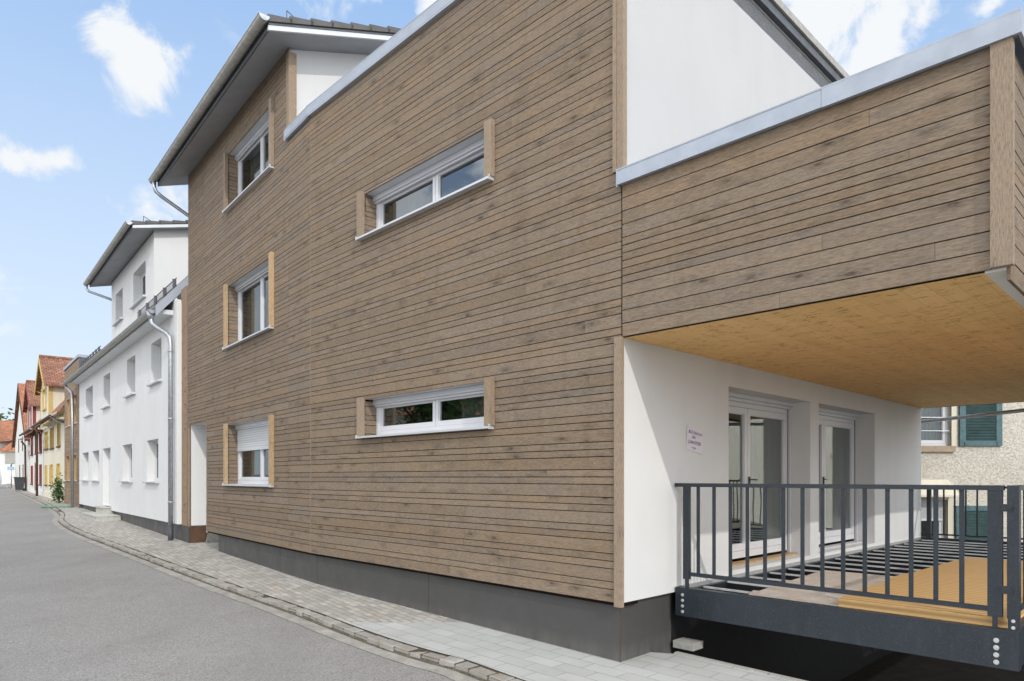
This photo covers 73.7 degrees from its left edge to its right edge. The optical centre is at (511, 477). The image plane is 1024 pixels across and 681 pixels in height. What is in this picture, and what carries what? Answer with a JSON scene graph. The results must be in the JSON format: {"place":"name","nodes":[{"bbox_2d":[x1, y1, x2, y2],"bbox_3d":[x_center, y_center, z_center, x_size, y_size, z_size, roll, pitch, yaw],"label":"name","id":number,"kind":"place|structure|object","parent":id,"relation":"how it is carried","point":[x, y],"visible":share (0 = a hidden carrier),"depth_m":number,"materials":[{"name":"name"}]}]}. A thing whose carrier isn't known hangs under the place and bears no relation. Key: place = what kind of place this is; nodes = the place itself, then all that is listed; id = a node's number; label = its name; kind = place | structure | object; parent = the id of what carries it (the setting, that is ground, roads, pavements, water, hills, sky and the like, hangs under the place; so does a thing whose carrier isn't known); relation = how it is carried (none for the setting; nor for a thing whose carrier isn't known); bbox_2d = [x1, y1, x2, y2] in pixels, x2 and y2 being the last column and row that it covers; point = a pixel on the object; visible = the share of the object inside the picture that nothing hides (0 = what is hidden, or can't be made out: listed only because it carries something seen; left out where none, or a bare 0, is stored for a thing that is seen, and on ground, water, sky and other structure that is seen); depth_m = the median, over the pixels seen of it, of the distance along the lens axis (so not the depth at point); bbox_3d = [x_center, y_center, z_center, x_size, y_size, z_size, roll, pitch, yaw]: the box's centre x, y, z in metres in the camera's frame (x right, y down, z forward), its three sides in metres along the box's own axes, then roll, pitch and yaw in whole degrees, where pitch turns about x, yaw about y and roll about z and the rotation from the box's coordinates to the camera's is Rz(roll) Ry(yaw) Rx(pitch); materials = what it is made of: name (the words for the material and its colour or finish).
{"place":"outdoors","nodes":[
{"label":"outdoors","id":0,"kind":"place"},
{"bbox_2d":[0,484,453,680],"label":"road","id":1,"kind":"structure","parent":0,"point":[73,608],"depth_m":8.35,"materials":[{"name":"grey asphalt"}]},
{"bbox_2d":[6,484,479,680],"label":"road gutter","id":2,"kind":"object","parent":1,"relation":"on","point":[443,671],"visible":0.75,"depth_m":8.81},
{"bbox_2d":[8,486,489,680],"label":"kerb moss","id":3,"kind":"object","parent":2,"relation":"on","point":[425,660],"visible":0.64,"depth_m":8.62,"materials":[{"name":"green plant"}]},
{"bbox_2d":[10,485,462,621],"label":"paved pavement","id":4,"kind":"structure","parent":0,"point":[208,558],"depth_m":11.93,"materials":[{"name":"grey stone"}]},
{"bbox_2d":[7,463,13,486],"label":"direction sign","id":5,"kind":"object","parent":4,"relation":"on","point":[11,468],"visible":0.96,"depth_m":62.52,"materials":[{"name":"blue metal"}]},
{"bbox_2d":[13,477,24,490],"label":"wheelie bin","id":6,"kind":"object","parent":4,"relation":"on","point":[19,483],"visible":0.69,"depth_m":52.65,"materials":[{"name":"grey plastic"}]},
{"bbox_2d":[41,505,70,507],"bbox_3d":[-20.379,1.286,30.599,1.403,0.172,0.126,0,0,1],"label":"drain pipe","id":7,"kind":"object","parent":4,"relation":"on","point":[54,506],"visible":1,"depth_m":30.56,"materials":[{"name":"green plastic"}]},
{"bbox_2d":[82,506,120,520],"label":"entrance steps","id":8,"kind":"structure","parent":4,"relation":"on","point":[103,513],"depth_m":23.75,"materials":[{"name":"concrete"}]},
{"bbox_2d":[10,485,525,680],"bbox_3d":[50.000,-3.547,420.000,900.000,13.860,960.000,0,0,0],"label":"ground","id":9,"kind":"structure","parent":0,"point":[304,607],"depth_m":9.15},
{"bbox_2d":[0,408,14,419],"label":"tree","id":10,"kind":"object","parent":9,"relation":"on","point":[2,416],"visible":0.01,"depth_m":95.90,"materials":[{"name":"green plant"}]},
{"bbox_2d":[0,420,14,484],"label":"house","id":11,"kind":"structure","parent":9,"relation":"on","point":[7,454],"depth_m":77.60,"materials":[{"name":"white paint"}]},
{"bbox_2d":[12,383,29,490],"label":"gabled house","id":12,"kind":"structure","parent":9,"relation":"on","point":[21,445],"depth_m":56.96,"materials":[{"name":"white paint"}]},
{"bbox_2d":[19,380,43,495],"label":"timber framed house","id":13,"kind":"structure","parent":9,"relation":"on","point":[31,409],"depth_m":47.52,"materials":[{"name":"white paint"}]},
{"bbox_2d":[28,407,31,428],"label":"window","id":14,"kind":"structure","parent":13,"relation":"in","point":[29,410],"depth_m":48.39,"materials":[{"name":"pink plastic"}]},
{"bbox_2d":[30,466,32,484],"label":"window shutter","id":15,"kind":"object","parent":13,"relation":"in","point":[31,466],"depth_m":48.84,"materials":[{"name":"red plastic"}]},
{"bbox_2d":[30,437,32,455],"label":"window","id":16,"kind":"structure","parent":13,"relation":"in","point":[32,437],"depth_m":48.78,"materials":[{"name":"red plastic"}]},
{"bbox_2d":[38,464,41,485],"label":"window","id":17,"kind":"structure","parent":13,"relation":"in","point":[40,465],"depth_m":44.89,"materials":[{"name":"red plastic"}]},
{"bbox_2d":[38,432,41,453],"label":"window","id":18,"kind":"structure","parent":13,"relation":"in","point":[40,435],"depth_m":44.96,"materials":[{"name":"red plastic"}]},
{"bbox_2d":[31,355,72,501],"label":"timber framed house","id":19,"kind":"structure","parent":9,"relation":"on","point":[49,387],"depth_m":39.92,"materials":[{"name":"yellow paint"}]},
{"bbox_2d":[42,387,46,411],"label":"window","id":20,"kind":"structure","parent":19,"relation":"in","point":[45,388],"depth_m":40.94,"materials":[{"name":"yellow plastic"}]},
{"bbox_2d":[43,431,47,450],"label":"window","id":21,"kind":"structure","parent":19,"relation":"in","point":[45,433],"depth_m":42.32,"materials":[{"name":"yellow plastic"}]},
{"bbox_2d":[44,465,47,485],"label":"window shutter","id":22,"kind":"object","parent":19,"relation":"in","point":[45,466],"depth_m":42.27,"materials":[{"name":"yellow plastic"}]},
{"bbox_2d":[48,464,52,486],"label":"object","id":23,"kind":"structure","parent":19,"relation":"in","point":[50,466],"depth_m":40.16,"materials":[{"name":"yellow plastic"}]},
{"bbox_2d":[49,426,53,449],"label":"window","id":24,"kind":"structure","parent":19,"relation":"in","point":[51,429],"depth_m":40.02,"materials":[{"name":"yellow wood"}]},
{"bbox_2d":[56,463,59,484],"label":"window","id":25,"kind":"structure","parent":19,"relation":"in","point":[57,465],"depth_m":37.56,"materials":[{"name":"yellow wood"}]},
{"bbox_2d":[56,422,60,447],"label":"window","id":26,"kind":"structure","parent":19,"relation":"in","point":[58,424],"depth_m":36.72,"materials":[{"name":"yellow plastic"}]},
{"bbox_2d":[48,473,64,502],"bbox_3d":[-22.894,0.669,34.474,0.797,1.866,0.802,0,0,-22],"label":"shrub","id":27,"kind":"object","parent":9,"relation":"on","point":[57,492],"visible":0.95,"depth_m":34.37,"materials":[{"name":"green plant"}]},
{"bbox_2d":[63,354,91,507],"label":"clad house","id":28,"kind":"structure","parent":9,"relation":"on","point":[72,366],"depth_m":32.42,"materials":[{"name":"wood"}]},
{"bbox_2d":[65,398,70,427],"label":"window","id":29,"kind":"structure","parent":28,"relation":"in","point":[68,412],"depth_m":33.55,"materials":[{"name":"beige wood"}]},
{"bbox_2d":[65,456,70,480],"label":"window","id":30,"kind":"structure","parent":28,"relation":"in","point":[68,478],"depth_m":33.71,"materials":[{"name":"beige wood"}]},
{"bbox_2d":[74,393,76,423],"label":"window","id":31,"kind":"structure","parent":28,"relation":"in","point":[75,397],"depth_m":31.70,"materials":[{"name":"brown wood"}]},
{"bbox_2d":[74,454,76,480],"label":"window","id":32,"kind":"structure","parent":28,"relation":"in","point":[75,455],"depth_m":31.82,"materials":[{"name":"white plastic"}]},
{"bbox_2d":[61,216,189,542],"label":"white house","id":33,"kind":"structure","parent":9,"relation":"on","point":[127,379],"depth_m":20.72,"materials":[{"name":"paint"}]},
{"bbox_2d":[79,453,88,480],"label":"window","id":34,"kind":"structure","parent":33,"relation":"in","point":[88,453],"depth_m":29.56,"materials":[{"name":"white plastic"}]},
{"bbox_2d":[83,389,92,417],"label":"window","id":35,"kind":"structure","parent":33,"relation":"in","point":[91,413],"depth_m":28.84,"materials":[{"name":"white plastic"}]},
{"bbox_2d":[89,451,99,481],"bbox_3d":[-16.284,-0.447,26.854,0.376,1.207,1.868,0,0,-39],"label":"window","id":36,"kind":"structure","parent":33,"relation":"in","point":[98,480],"depth_m":27.54,"materials":[{"name":"white plastic"}]},
{"bbox_2d":[109,449,110,505],"bbox_3d":[-14.594,-0.010,25.006,0.040,2.120,1.560,0,0,-39],"label":"door","id":37,"kind":"structure","parent":33,"relation":"in","point":[109,449],"depth_m":25.38,"materials":[{"name":"white plastic"}]},
{"bbox_2d":[112,296,122,326],"bbox_3d":[-13.967,-6.087,24.453,0.396,1.127,1.598,0,0,-39],"label":"window","id":38,"kind":"structure","parent":33,"relation":"in","point":[120,318],"depth_m":24.70,"materials":[{"name":"white plastic"}]},
{"bbox_2d":[118,445,132,481],"bbox_3d":[-12.313,-0.452,22.007,0.376,1.217,1.738,0,0,-39],"label":"window","id":39,"kind":"structure","parent":33,"relation":"in","point":[130,446],"depth_m":22.62,"materials":[{"name":"white plastic"}]},
{"bbox_2d":[123,361,135,397],"bbox_3d":[-11.923,-3.162,21.532,0.376,1.217,1.508,0,0,-39],"label":"window","id":40,"kind":"structure","parent":33,"relation":"in","point":[134,392],"depth_m":21.96,"materials":[{"name":"white plastic"}]},
{"bbox_2d":[129,270,145,309],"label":"window","id":41,"kind":"structure","parent":33,"relation":"in","point":[143,276],"depth_m":22.49,"materials":[{"name":"white plastic"}]},
{"bbox_2d":[142,440,158,482],"bbox_3d":[-10.035,-0.452,19.227,0.376,1.217,1.628,0,0,-39],"label":"window","id":42,"kind":"structure","parent":33,"relation":"in","point":[156,442],"depth_m":19.79,"materials":[{"name":"white plastic"}]},
{"bbox_2d":[146,344,161,386],"bbox_3d":[-9.746,-3.171,18.875,0.376,1.197,1.438,0,0,-39],"label":"window","id":43,"kind":"structure","parent":33,"relation":"in","point":[159,380],"depth_m":19.37,"materials":[{"name":"white plastic"}]},
{"bbox_2d":[8,484,521,680],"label":"kerb","id":44,"kind":"structure","parent":9,"relation":"on","point":[390,645],"depth_m":8.54,"materials":[{"name":"stone"}]},
{"bbox_2d":[11,487,524,680],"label":"kerb joint","id":45,"kind":"object","parent":44,"relation":"on","point":[419,649],"visible":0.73,"depth_m":7.84,"materials":[{"name":"grey concrete"}]},
{"bbox_2d":[148,0,1023,680],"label":"clad house","id":46,"kind":"structure","parent":9,"relation":"on","point":[492,310],"depth_m":7.86,"materials":[{"name":"brown wood"}]},
{"bbox_2d":[222,415,273,486],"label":"window","id":47,"kind":"structure","parent":46,"relation":"in","point":[254,445],"depth_m":14.01,"materials":[{"name":"white plastic"}]},
{"bbox_2d":[222,252,273,350],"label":"window","id":48,"kind":"structure","parent":46,"relation":"in","point":[254,292],"depth_m":14.23,"materials":[{"name":"white plastic"}]},
{"bbox_2d":[222,97,273,213],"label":"window","id":49,"kind":"structure","parent":46,"relation":"in","point":[252,159],"depth_m":13.97,"materials":[{"name":"white plastic"}]},
{"bbox_2d":[355,377,494,438],"bbox_3d":[-0.806,-0.785,9.260,1.279,0.870,3.240,0,0,-44],"label":"window","id":50,"kind":"structure","parent":46,"relation":"in","point":[469,406],"depth_m":9.24,"materials":[{"name":"white plastic"}]},
{"bbox_2d":[355,118,494,241],"bbox_3d":[-0.806,-3.695,9.260,1.279,0.970,3.240,0,0,-44],"label":"window","id":51,"kind":"structure","parent":46,"relation":"in","point":[468,165],"depth_m":9.30,"materials":[{"name":"white plastic"}]},
{"bbox_2d":[686,425,702,453],"bbox_3d":[2.002,-0.411,7.476,0.342,0.313,0.006,0,0,-44],"label":"paper note","id":52,"kind":"object","parent":46,"relation":"attached to","point":[694,441],"visible":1,"depth_m":7.48,"materials":[{"name":"white paper"}]},
{"bbox_2d":[729,392,797,566],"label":"terrace door","id":53,"kind":"structure","parent":46,"relation":"in","point":[760,417],"depth_m":9.47,"materials":[{"name":"white plastic"}]},
{"bbox_2d":[921,408,1023,422],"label":"steel tube","id":54,"kind":"object","parent":46,"relation":"hanging from","point":[975,415],"visible":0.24,"depth_m":12.64,"materials":[{"name":"metal"}]},
{"bbox_2d":[674,651,805,680],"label":"edging","id":55,"kind":"object","parent":9,"relation":"on","point":[739,666],"visible":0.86,"depth_m":6.50,"materials":[{"name":"grey concrete"}]},
{"bbox_2d":[839,651,1023,680],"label":"light well","id":56,"kind":"object","parent":9,"relation":"in","point":[896,666],"depth_m":11.04,"materials":[{"name":"black"}]},
{"bbox_2d":[675,537,1023,671],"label":"steel terrace","id":57,"kind":"structure","parent":56,"relation":"on","point":[730,602],"depth_m":6.23,"materials":[{"name":"grey metal"}]},
{"bbox_2d":[748,590,837,605],"bbox_3d":[2.704,1.165,6.522,0.955,0.035,0.262,0,0,45],"label":"timber board","id":58,"kind":"object","parent":57,"relation":"on","point":[797,598],"visible":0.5,"depth_m":6.52,"materials":[{"name":"brown wood"}]},
{"bbox_2d":[760,570,893,599],"bbox_3d":[3.559,1.172,7.455,1.011,0.020,2.106,0,0,43],"label":"plywood sheet","id":59,"kind":"object","parent":57,"relation":"on","point":[853,581],"visible":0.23,"depth_m":7.48,"materials":[{"name":"wood"}]},
{"bbox_2d":[675,483,1004,628],"bbox_3d":[2.731,0.605,6.193,0.050,1.090,2.860,0,0,-44],"label":"front railing","id":60,"kind":"object","parent":57,"relation":"on","point":[993,607],"visible":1,"depth_m":5.88,"materials":[{"name":"metal"}]},
{"bbox_2d":[838,572,1023,627],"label":"formwork panel","id":61,"kind":"object","parent":57,"relation":"on","point":[975,589],"visible":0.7,"depth_m":6.05,"materials":[{"name":"brown wood"}]},
{"bbox_2d":[915,557,1022,581],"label":"formwork panel","id":62,"kind":"object","parent":57,"relation":"on","point":[976,567],"visible":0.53,"depth_m":8.15,"materials":[{"name":"brown wood"}]},
{"bbox_2d":[921,486,1022,539],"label":"railing","id":63,"kind":"object","parent":57,"relation":"on","point":[929,533],"visible":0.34,"depth_m":12.89,"materials":[{"name":"metal"}]},
{"bbox_2d":[1001,485,1023,631],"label":"side railing","id":64,"kind":"object","parent":57,"relation":"on","point":[1012,588],"visible":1,"depth_m":5.11,"materials":[{"name":"metal"}]},
{"bbox_2d":[921,402,1023,541],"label":"rendered house","id":65,"kind":"structure","parent":9,"relation":"on","point":[987,450],"depth_m":15.20,"materials":[{"name":"beige paint"}]},
{"bbox_2d":[921,499,952,537],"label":"window","id":66,"kind":"structure","parent":65,"relation":"in","point":[950,501],"depth_m":15.28,"materials":[{"name":"white plastic"}]},
{"bbox_2d":[921,406,956,451],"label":"window","id":67,"kind":"structure","parent":65,"relation":"in","point":[934,435],"depth_m":15.31,"materials":[{"name":"white plastic"}]},
{"bbox_2d":[0,0,1023,419],"label":"sky","id":68,"kind":"structure","parent":0,"point":[94,94],"materials":[{"name":"blue"}]},
{"bbox_2d":[346,622,790,680],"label":"slab pavement","id":69,"kind":"structure","parent":0,"point":[524,658],"depth_m":6.77,"materials":[{"name":"concrete"}]},
{"bbox_2d":[673,637,702,650],"bbox_3d":[1.858,1.759,7.206,0.200,0.075,0.240,0,0,-44],"label":"concrete block","id":70,"kind":"object","parent":69,"relation":"on","point":[685,643],"depth_m":7.15,"materials":[{"name":"grey concrete"}]}
]}

